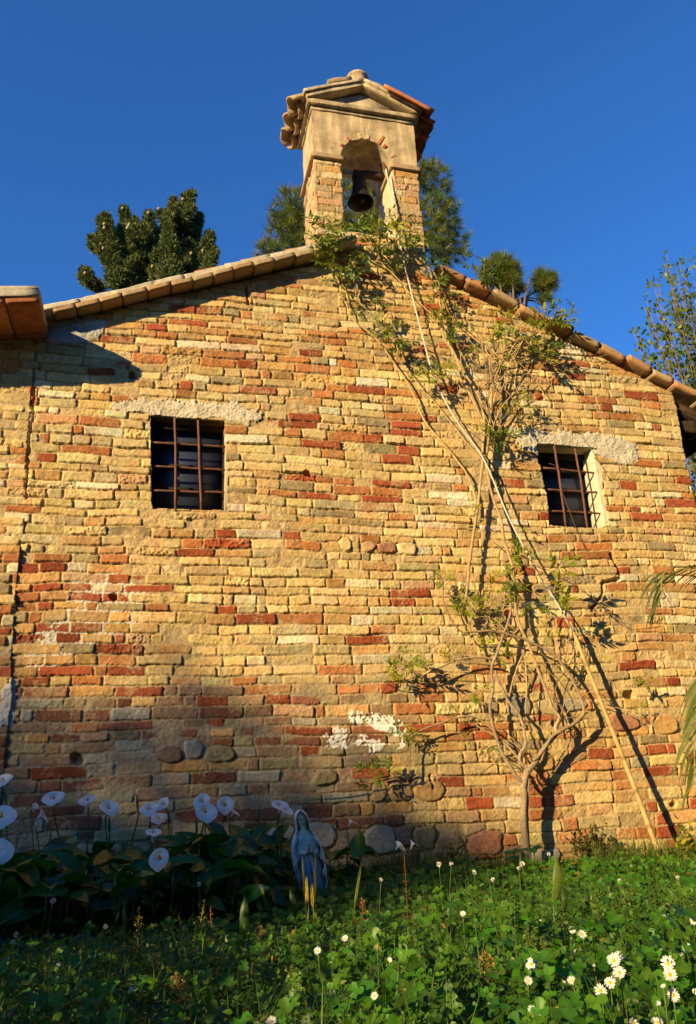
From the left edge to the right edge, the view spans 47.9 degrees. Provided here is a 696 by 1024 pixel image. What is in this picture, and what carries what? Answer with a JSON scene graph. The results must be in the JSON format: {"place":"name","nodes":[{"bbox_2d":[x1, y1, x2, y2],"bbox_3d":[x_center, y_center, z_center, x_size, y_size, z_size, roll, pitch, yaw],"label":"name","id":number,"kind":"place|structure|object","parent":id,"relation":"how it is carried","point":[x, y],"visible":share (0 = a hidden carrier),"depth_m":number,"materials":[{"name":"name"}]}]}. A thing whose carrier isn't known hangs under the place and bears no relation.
{"place":"outdoors","nodes":[
{"label":"outdoors","id":0,"kind":"place"},
{"bbox_2d":[0,830,695,1023],"bbox_3d":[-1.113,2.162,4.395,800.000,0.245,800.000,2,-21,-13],"label":"ground","id":1,"kind":"structure","parent":0,"point":[192,930],"depth_m":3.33,"materials":[{"name":"green plant"}]},
{"bbox_2d":[0,774,12,839],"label":"calla lily","id":2,"kind":"object","parent":1,"relation":"on","point":[5,779],"visible":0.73,"depth_m":3.72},
{"bbox_2d":[0,838,14,932],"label":"calla lily","id":3,"kind":"object","parent":1,"relation":"on","point":[7,850],"visible":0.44,"depth_m":3.01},
{"bbox_2d":[0,805,16,837],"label":"calla lily","id":4,"kind":"object","parent":1,"relation":"on","point":[8,815],"visible":1,"depth_m":3.32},
{"bbox_2d":[10,939,15,970],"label":"clover flower","id":5,"kind":"object","parent":1,"relation":"on","point":[12,942],"visible":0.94,"depth_m":1.86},
{"bbox_2d":[0,286,47,802],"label":"adjoining house","id":6,"kind":"structure","parent":1,"relation":"on","point":[22,317],"depth_m":5.05,"materials":[{"name":"brick"}]},
{"bbox_2d":[31,803,39,849],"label":"calla lily","id":7,"kind":"object","parent":1,"relation":"on","point":[35,805],"visible":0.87,"depth_m":3.71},
{"bbox_2d":[0,834,75,940],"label":"calla leaf clump","id":8,"kind":"object","parent":1,"relation":"on","point":[16,881],"visible":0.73,"depth_m":2.97,"materials":[{"name":"plant"}]},
{"bbox_2d":[32,809,47,852],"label":"calla lily","id":9,"kind":"object","parent":1,"relation":"on","point":[42,814],"visible":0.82,"depth_m":3.65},
{"bbox_2d":[47,897,55,947],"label":"clover flower","id":10,"kind":"object","parent":1,"relation":"on","point":[53,900],"visible":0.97,"depth_m":2.60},
{"bbox_2d":[41,791,64,841],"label":"calla lily","id":11,"kind":"object","parent":1,"relation":"on","point":[53,798],"visible":0.81,"depth_m":3.69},
{"bbox_2d":[13,840,157,941],"bbox_3d":[-1.156,1.612,3.367,0.651,0.336,1.371,2,-21,-13],"label":"calla leaf clump","id":12,"kind":"object","parent":1,"relation":"on","point":[72,878],"visible":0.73,"depth_m":3.02,"materials":[{"name":"plant"}]},
{"bbox_2d":[77,795,95,901],"bbox_3d":[-1.251,1.625,3.743,0.083,0.513,0.129,-11,-22,22],"label":"calla lily","id":13,"kind":"object","parent":1,"relation":"on","point":[87,800],"visible":0.85,"depth_m":3.80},
{"bbox_2d":[103,924,107,971],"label":"clover flower","id":14,"kind":"object","parent":1,"relation":"on","point":[104,927],"visible":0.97,"depth_m":2.04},
{"bbox_2d":[99,800,118,851],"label":"calla lily","id":15,"kind":"object","parent":1,"relation":"on","point":[109,807],"visible":0.88,"depth_m":3.73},
{"bbox_2d":[108,816,110,852],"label":"calla lily","id":16,"kind":"object","parent":1,"relation":"on","point":[109,826],"visible":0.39,"depth_m":3.75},
{"bbox_2d":[122,901,125,953],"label":"plantain leaf","id":17,"kind":"object","parent":1,"relation":"on","point":[124,919],"visible":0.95,"depth_m":2.52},
{"bbox_2d":[130,793,139,845],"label":"calla lily","id":18,"kind":"object","parent":1,"relation":"on","point":[137,804],"visible":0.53,"depth_m":3.80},
{"bbox_2d":[133,907,143,949],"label":"seed stalk","id":19,"kind":"object","parent":1,"relation":"on","point":[138,927],"visible":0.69,"depth_m":2.30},
{"bbox_2d":[75,188,220,293],"bbox_3d":[-4.029,-1.009,15.037,3.007,13.629,2.649,2,-21,-13],"label":"cypress tree","id":20,"kind":"object","parent":1,"relation":"on","point":[128,249],"visible":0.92,"depth_m":15.92,"materials":[{"name":"green plant"}]},
{"bbox_2d":[140,802,158,848],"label":"calla lily","id":21,"kind":"object","parent":1,"relation":"on","point":[149,809],"visible":0.82,"depth_m":3.81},
{"bbox_2d":[145,828,161,854],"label":"calla lily","id":22,"kind":"object","parent":1,"relation":"on","point":[154,832],"visible":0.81,"depth_m":3.46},
{"bbox_2d":[148,951,159,1014],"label":"seed stalk","id":23,"kind":"object","parent":1,"relation":"on","point":[153,958],"visible":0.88,"depth_m":1.72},
{"bbox_2d":[149,848,168,929],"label":"calla lily","id":24,"kind":"object","parent":1,"relation":"on","point":[158,858],"visible":0.87,"depth_m":3.08,"materials":[{"name":"plant"}]},
{"bbox_2d":[151,813,167,847],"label":"calla lily","id":25,"kind":"object","parent":1,"relation":"on","point":[158,818],"visible":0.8,"depth_m":3.89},
{"bbox_2d":[95,840,230,932],"bbox_3d":[-0.835,1.678,3.506,0.627,0.370,1.145,2,-21,-13],"label":"calla leaf clump","id":26,"kind":"object","parent":1,"relation":"on","point":[145,894],"visible":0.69,"depth_m":3.09,"materials":[{"name":"plant"}]},
{"bbox_2d":[157,797,170,842],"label":"calla lily","id":27,"kind":"object","parent":1,"relation":"on","point":[162,803],"visible":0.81,"depth_m":3.89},
{"bbox_2d":[170,969,187,1023],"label":"seed stalk","id":28,"kind":"object","parent":1,"relation":"on","point":[178,990],"visible":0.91,"depth_m":1.45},
{"bbox_2d":[189,817,197,872],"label":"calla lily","id":29,"kind":"object","parent":1,"relation":"on","point":[196,826],"visible":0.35,"depth_m":3.84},
{"bbox_2d":[192,900,204,947],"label":"seed stalk","id":30,"kind":"object","parent":1,"relation":"on","point":[200,920],"visible":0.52,"depth_m":2.38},
{"bbox_2d":[197,882,201,928],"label":"clover flower","id":31,"kind":"object","parent":1,"relation":"on","point":[198,884],"visible":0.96,"depth_m":2.90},
{"bbox_2d":[193,793,209,834],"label":"calla lily","id":32,"kind":"object","parent":1,"relation":"on","point":[201,798],"visible":0.45,"depth_m":3.89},
{"bbox_2d":[195,802,217,833],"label":"calla lily","id":33,"kind":"object","parent":1,"relation":"on","point":[206,812],"visible":0.84,"depth_m":3.77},
{"bbox_2d":[207,906,216,939],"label":"seed stalk","id":34,"kind":"object","parent":1,"relation":"on","point":[210,925],"visible":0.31,"depth_m":2.25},
{"bbox_2d":[156,822,271,927],"bbox_3d":[-0.592,1.685,3.617,0.589,0.476,1.228,2,-21,-13],"label":"calla leaf clump","id":35,"kind":"object","parent":1,"relation":"on","point":[221,870],"visible":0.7,"depth_m":3.29,"materials":[{"name":"plant"}]},
{"bbox_2d":[217,796,233,833],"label":"calla lily","id":36,"kind":"object","parent":1,"relation":"on","point":[225,804],"visible":0.77,"depth_m":3.85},
{"bbox_2d":[229,809,239,834],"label":"calla lily","id":37,"kind":"object","parent":1,"relation":"on","point":[234,811],"visible":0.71,"depth_m":3.89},
{"bbox_2d":[239,893,248,942],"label":"plantain leaf","id":38,"kind":"object","parent":1,"relation":"on","point":[244,916],"visible":0.77,"depth_m":2.40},
{"bbox_2d":[210,821,295,922],"bbox_3d":[-0.414,1.682,3.736,0.462,0.381,1.114,-2,-20,-2],"label":"calla leaf clump","id":39,"kind":"object","parent":1,"relation":"on","point":[271,863],"visible":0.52,"depth_m":3.52,"materials":[{"name":"plant"}]},
{"bbox_2d":[257,805,259,849],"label":"calla lily","id":40,"kind":"object","parent":1,"relation":"on","point":[258,822],"visible":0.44,"depth_m":3.91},
{"bbox_2d":[260,886,273,940],"bbox_3d":[-0.256,1.311,2.478,0.041,0.245,0.006,2,-21,-13],"label":"wild barley","id":41,"kind":"object","parent":1,"relation":"on","point":[265,901],"visible":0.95,"depth_m":2.50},
{"bbox_2d":[266,1016,276,1023],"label":"daisy","id":42,"kind":"object","parent":1,"relation":"on","point":[271,1020],"visible":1,"depth_m":1.10,"materials":[{"name":"white plant"}]},
{"bbox_2d":[271,955,272,985],"bbox_3d":[-0.163,1.065,1.710,0.007,0.174,0.005,2,-21,-13],"label":"yellow bud","id":43,"kind":"object","parent":1,"relation":"on","point":[272,969],"visible":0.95,"depth_m":1.73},
{"bbox_2d":[272,800,288,882],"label":"calla lily","id":44,"kind":"object","parent":1,"relation":"on","point":[277,804],"visible":0.85,"depth_m":3.94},
{"bbox_2d":[281,806,292,884],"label":"calla lily","id":45,"kind":"object","parent":1,"relation":"on","point":[288,810],"visible":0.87,"depth_m":3.90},
{"bbox_2d":[289,889,297,928],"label":"plantain leaf","id":46,"kind":"object","parent":1,"relation":"on","point":[293,905],"visible":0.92,"depth_m":2.62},
{"bbox_2d":[284,964,302,1008],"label":"seed stalk","id":47,"kind":"object","parent":1,"relation":"on","point":[292,978],"visible":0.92,"depth_m":1.41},
{"bbox_2d":[302,861,306,917],"bbox_3d":[-0.161,1.448,2.934,0.017,0.285,0.005,2,-21,-13],"label":"wild barley","id":48,"kind":"object","parent":1,"relation":"on","point":[304,888],"visible":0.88,"depth_m":2.95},
{"bbox_2d":[305,881,308,944],"bbox_3d":[-0.128,1.298,2.483,0.011,0.268,0.007,2,-21,-13],"label":"wild barley","id":49,"kind":"object","parent":1,"relation":"on","point":[307,897],"visible":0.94,"depth_m":2.51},
{"bbox_2d":[291,809,327,902],"bbox_3d":[-0.187,1.664,3.792,0.173,0.425,0.130,2,-21,-13],"label":"garden statue","id":50,"kind":"object","parent":1,"relation":"on","point":[306,845],"visible":0.88,"depth_m":3.77,"materials":[{"name":"ceramic"}]},
{"bbox_2d":[310,887,314,940],"bbox_3d":[-0.108,1.283,2.418,0.011,0.251,0.006,2,-21,-13],"label":"wild barley","id":51,"kind":"object","parent":1,"relation":"on","point":[312,898],"visible":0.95,"depth_m":2.44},
{"bbox_2d":[314,853,315,911],"bbox_3d":[-0.128,1.489,3.063,0.012,0.290,0.007,2,-21,-13],"label":"wild barley","id":52,"kind":"object","parent":1,"relation":"on","point":[315,880],"visible":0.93,"depth_m":3.08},
{"bbox_2d":[314,946,323,1003],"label":"daisy","id":53,"kind":"object","parent":1,"relation":"on","point":[317,950],"visible":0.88,"depth_m":1.57,"materials":[{"name":"white plant"}]},
{"bbox_2d":[342,935,347,955],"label":"daisy","id":54,"kind":"object","parent":1,"relation":"on","point":[345,937],"visible":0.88,"depth_m":1.74,"materials":[{"name":"white plant"}]},
{"bbox_2d":[0,69,695,879],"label":"chapel","id":55,"kind":"structure","parent":1,"relation":"on","point":[246,491],"depth_m":5.38,"materials":[{"name":"brick"}]},
{"bbox_2d":[150,417,228,511],"bbox_3d":[-1.111,-0.299,5.443,0.810,0.960,0.225,2,-21,-13],"label":"window","id":56,"kind":"structure","parent":55,"relation":"in","point":[188,457],"depth_m":5.45,"materials":[{"name":"brown glass"}]},
{"bbox_2d":[342,161,385,211],"bbox_3d":[0.111,-2.848,6.828,0.487,0.396,0.242,-6,-20,9],"label":"bell","id":57,"kind":"object","parent":55,"relation":"hanging from","point":[360,199],"visible":0.95,"depth_m":6.83,"materials":[{"name":"brown metal"}]},
{"bbox_2d":[537,445,610,528],"bbox_3d":[1.698,-0.154,6.120,0.818,0.953,0.275,2,-21,-13],"label":"window","id":58,"kind":"structure","parent":55,"relation":"in","point":[580,476],"depth_m":6.14,"materials":[{"name":"brown glass"}]},
{"bbox_2d":[0,852,695,1023],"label":"weeds","id":59,"kind":"object","parent":1,"relation":"on","point":[646,976],"visible":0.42,"depth_m":1.65,"materials":[{"name":"green plant"}]},
{"bbox_2d":[0,847,695,1023],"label":"clover","id":60,"kind":"object","parent":1,"relation":"on","point":[566,968],"visible":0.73,"depth_m":1.75,"materials":[{"name":"green plant"}]},
{"bbox_2d":[322,831,380,892],"bbox_3d":[-0.017,1.871,4.198,0.314,0.307,0.550,-6,-20,9],"label":"calla leaf clump","id":61,"kind":"object","parent":1,"relation":"on","point":[358,848],"visible":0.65,"depth_m":4.09,"materials":[{"name":"plant"}]},
{"bbox_2d":[346,818,360,884],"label":"calla lily","id":62,"kind":"object","parent":1,"relation":"on","point":[350,821],"visible":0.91,"depth_m":4.04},
{"bbox_2d":[353,863,361,916],"bbox_3d":[0.031,1.347,2.659,0.045,0.285,0.006,2,-21,-13],"label":"wild barley","id":63,"kind":"object","parent":1,"relation":"on","point":[356,891],"visible":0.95,"depth_m":2.68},
{"bbox_2d":[251,150,475,268],"bbox_3d":[0.619,-1.588,15.698,5.243,14.779,1.464,2,-21,-13],"label":"pine tree","id":64,"kind":"object","parent":1,"relation":"on","point":[292,225],"visible":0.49,"depth_m":17.46,"materials":[{"name":"green plant"}]},
{"bbox_2d":[360,898,368,933],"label":"seed stalk","id":65,"kind":"object","parent":1,"relation":"on","point":[363,909],"visible":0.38,"depth_m":2.23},
{"bbox_2d":[371,992,378,1015],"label":"daisy","id":66,"kind":"object","parent":1,"relation":"on","point":[374,996],"visible":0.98,"depth_m":1.16,"materials":[{"name":"white plant"}]},
{"bbox_2d":[377,943,379,997],"bbox_3d":[0.060,0.935,1.462,0.008,0.234,0.005,2,-21,-13],"label":"yellow bud","id":67,"kind":"object","parent":1,"relation":"on","point":[377,964],"visible":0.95,"depth_m":1.49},
{"bbox_2d":[379,878,382,911],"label":"clover flower","id":68,"kind":"object","parent":1,"relation":"on","point":[380,879],"visible":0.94,"depth_m":2.68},
{"bbox_2d":[393,841,404,873],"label":"calla lily","id":69,"kind":"object","parent":1,"relation":"on","point":[399,845],"visible":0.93,"depth_m":4.02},
{"bbox_2d":[403,858,410,916],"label":"seed stalk","id":70,"kind":"object","parent":1,"relation":"on","point":[406,891],"visible":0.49,"depth_m":2.95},
{"bbox_2d":[404,840,419,875],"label":"calla lily","id":71,"kind":"object","parent":1,"relation":"on","point":[412,843],"visible":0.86,"depth_m":3.99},
{"bbox_2d":[437,862,442,910],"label":"clover flower","id":72,"kind":"object","parent":1,"relation":"on","point":[439,864],"visible":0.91,"depth_m":2.81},
{"bbox_2d":[438,839,470,868],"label":"shrub","id":73,"kind":"object","parent":1,"relation":"on","point":[451,848],"visible":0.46,"depth_m":4.70,"materials":[{"name":"green plant"}]},
{"bbox_2d":[460,911,465,950],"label":"flower","id":74,"kind":"object","parent":1,"relation":"on","point":[462,913],"visible":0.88,"depth_m":1.76,"materials":[{"name":"white plant"}]},
{"bbox_2d":[300,203,665,864],"bbox_3d":[0.998,-0.116,5.545,2.742,4.925,0.363,2,-21,-13],"label":"climbing vine","id":75,"kind":"object","parent":1,"relation":"on","point":[486,440],"visible":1,"depth_m":5.79,"materials":[{"name":"green plant"}]},
{"bbox_2d":[479,949,494,992],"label":"seed stalk","id":76,"kind":"object","parent":1,"relation":"on","point":[488,963],"visible":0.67,"depth_m":1.47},
{"bbox_2d":[474,248,562,305],"bbox_3d":[3.953,-0.277,15.339,2.220,11.790,0.965,2,-21,-13],"label":"pine tree","id":77,"kind":"object","parent":1,"relation":"on","point":[508,273],"visible":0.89,"depth_m":16.93,"materials":[{"name":"green plant"}]},
{"bbox_2d":[503,845,543,870],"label":"calla leaf clump","id":78,"kind":"object","parent":1,"relation":"on","point":[534,849],"visible":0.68,"depth_m":4.59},
{"bbox_2d":[520,861,528,904],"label":"clover flower","id":79,"kind":"object","parent":1,"relation":"on","point":[522,863],"visible":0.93,"depth_m":2.57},
{"bbox_2d":[524,976,532,998],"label":"daisy","id":80,"kind":"object","parent":1,"relation":"on","point":[528,979],"visible":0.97,"depth_m":1.26,"materials":[{"name":"white plant"}]},
{"bbox_2d":[525,957,536,989],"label":"daisy","id":81,"kind":"object","parent":1,"relation":"on","point":[531,965],"visible":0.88,"depth_m":1.34,"materials":[{"name":"white plant"}]},
{"bbox_2d":[522,927,539,990],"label":"seed stalk","id":82,"kind":"object","parent":1,"relation":"on","point":[529,944],"visible":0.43,"depth_m":1.51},
{"bbox_2d":[538,936,552,987],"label":"seed stalk","id":83,"kind":"object","parent":1,"relation":"on","point":[543,942],"visible":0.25,"depth_m":1.47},
{"bbox_2d":[552,857,563,908],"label":"plantain leaf","id":84,"kind":"object","parent":1,"relation":"on","point":[557,878],"visible":0.71,"depth_m":2.56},
{"bbox_2d":[560,884,567,925],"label":"plantain leaf","id":85,"kind":"object","parent":1,"relation":"on","point":[564,903],"visible":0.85,"depth_m":2.14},
{"bbox_2d":[567,976,582,1017],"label":"daisy","id":86,"kind":"object","parent":1,"relation":"on","point":[570,979],"visible":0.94,"depth_m":1.24,"materials":[{"name":"white plant"}]},
{"bbox_2d":[578,930,586,947],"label":"daisy","id":87,"kind":"object","parent":1,"relation":"on","point":[582,934],"visible":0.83,"depth_m":1.82,"materials":[{"name":"white plant"}]},
{"bbox_2d":[580,886,589,926],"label":"plantain leaf","id":88,"kind":"object","parent":1,"relation":"on","point":[586,904],"visible":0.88,"depth_m":2.07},
{"bbox_2d":[565,823,618,859],"bbox_3d":[1.516,2.099,4.878,0.312,0.301,0.202,-3,-20,1],"label":"shrub","id":89,"kind":"object","parent":1,"relation":"on","point":[581,847],"visible":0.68,"depth_m":4.87,"materials":[{"name":"green plant"}]},
{"bbox_2d":[590,890,603,934],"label":"seed stalk","id":90,"kind":"object","parent":1,"relation":"on","point":[596,904],"visible":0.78,"depth_m":1.93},
{"bbox_2d":[594,983,606,1018],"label":"daisy","id":91,"kind":"object","parent":1,"relation":"on","point":[600,990],"visible":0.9,"depth_m":1.11,"materials":[{"name":"white plant"}]},
{"bbox_2d":[604,976,615,1023],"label":"daisy","id":92,"kind":"object","parent":1,"relation":"on","point":[609,982],"visible":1,"depth_m":1.08,"materials":[{"name":"white plant"}]},
{"bbox_2d":[606,952,620,1004],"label":"daisy","id":93,"kind":"object","parent":1,"relation":"on","point":[614,958],"visible":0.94,"depth_m":1.27,"materials":[{"name":"white plant"}]},
{"bbox_2d":[569,621,660,857],"bbox_3d":[1.755,1.514,5.121,0.392,1.654,0.039,-8,-21,16],"label":"bamboo pole","id":94,"kind":"object","parent":1,"relation":"on","point":[627,769],"visible":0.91,"depth_m":5.10,"materials":[{"name":"wood"}]},
{"bbox_2d":[385,169,576,630],"bbox_3d":[0.952,-1.042,5.999,1.114,3.959,0.049,0,-20,-8],"label":"bell rope","id":95,"kind":"object","parent":94,"relation":"attached to","point":[570,627],"visible":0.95,"depth_m":5.80,"materials":[{"name":"fabric"}]},
{"bbox_2d":[612,966,625,1023],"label":"daisy","id":96,"kind":"object","parent":1,"relation":"on","point":[620,973],"visible":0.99,"depth_m":1.11,"materials":[{"name":"white plant"}]},
{"bbox_2d":[615,951,623,1018],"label":"daisy","id":97,"kind":"object","parent":1,"relation":"on","point":[620,956],"visible":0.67,"depth_m":1.29,"materials":[{"name":"white plant"}]},
{"bbox_2d":[615,921,629,961],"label":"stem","id":98,"kind":"object","parent":1,"relation":"on","point":[621,935],"visible":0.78,"depth_m":1.67,"materials":[{"name":"green plant"}]},
{"bbox_2d":[621,877,634,926],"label":"seed stalk","id":99,"kind":"object","parent":1,"relation":"on","point":[627,896],"visible":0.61,"depth_m":2.04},
{"bbox_2d":[629,1017,638,1023],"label":"daisy","id":100,"kind":"object","parent":1,"relation":"on","point":[634,1021],"visible":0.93,"depth_m":1.00,"materials":[{"name":"white plant"}]},
{"bbox_2d":[652,1017,662,1023],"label":"daisy","id":101,"kind":"object","parent":1,"relation":"on","point":[656,1021],"visible":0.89,"depth_m":0.98,"materials":[{"name":"white plant"}]},
{"bbox_2d":[656,1001,660,1023],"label":"daisy","id":102,"kind":"object","parent":1,"relation":"on","point":[657,1003],"visible":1,"depth_m":0.95,"materials":[{"name":"white plant"}]},
{"bbox_2d":[629,247,695,501],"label":"young tree","id":103,"kind":"object","parent":1,"relation":"on","point":[680,328],"visible":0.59,"depth_m":10.99,"materials":[{"name":"green plant"}]},
{"bbox_2d":[660,984,668,1023],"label":"daisy","id":104,"kind":"object","parent":1,"relation":"on","point":[663,985],"visible":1,"depth_m":0.93,"materials":[{"name":"green plant"}]},
{"bbox_2d":[639,564,695,809],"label":"palm tree","id":105,"kind":"object","parent":1,"relation":"on","point":[690,717],"visible":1,"depth_m":4.84,"materials":[{"name":"green plant"}]},
{"bbox_2d":[660,955,675,968],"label":"daisy","id":106,"kind":"object","parent":1,"relation":"on","point":[667,964],"visible":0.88,"depth_m":1.20,"materials":[{"name":"white plant"}]},
{"bbox_2d":[663,967,677,987],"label":"daisy","id":107,"kind":"object","parent":1,"relation":"on","point":[670,973],"visible":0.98,"depth_m":1.11,"materials":[{"name":"white plant"}]},
{"bbox_2d":[667,987,679,1023],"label":"daisy","id":108,"kind":"object","parent":1,"relation":"on","point":[672,991],"visible":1,"depth_m":0.94,"materials":[{"name":"white plant"}]},
{"bbox_2d":[676,876,691,959],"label":"clover flower","id":109,"kind":"object","parent":1,"relation":"on","point":[677,877],"visible":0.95,"depth_m":2.10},
{"bbox_2d":[673,813,695,856],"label":"shrub","id":110,"kind":"object","parent":1,"relation":"on","point":[688,837],"visible":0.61,"depth_m":4.84,"materials":[{"name":"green plant"}]},
{"bbox_2d":[679,952,695,1018],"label":"daisy","id":111,"kind":"object","parent":1,"relation":"on","point":[680,954],"visible":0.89,"depth_m":1.24,"materials":[{"name":"green plant"}]},
{"bbox_2d":[690,918,695,933],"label":"daisy","id":112,"kind":"object","parent":1,"relation":"on","point":[693,921],"visible":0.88,"depth_m":1.72,"materials":[{"name":"white plant"}]},
{"bbox_2d":[0,0,695,499],"label":"sky","id":113,"kind":"structure","parent":0,"point":[566,129],"materials":[{"name":"blue"}]}
]}

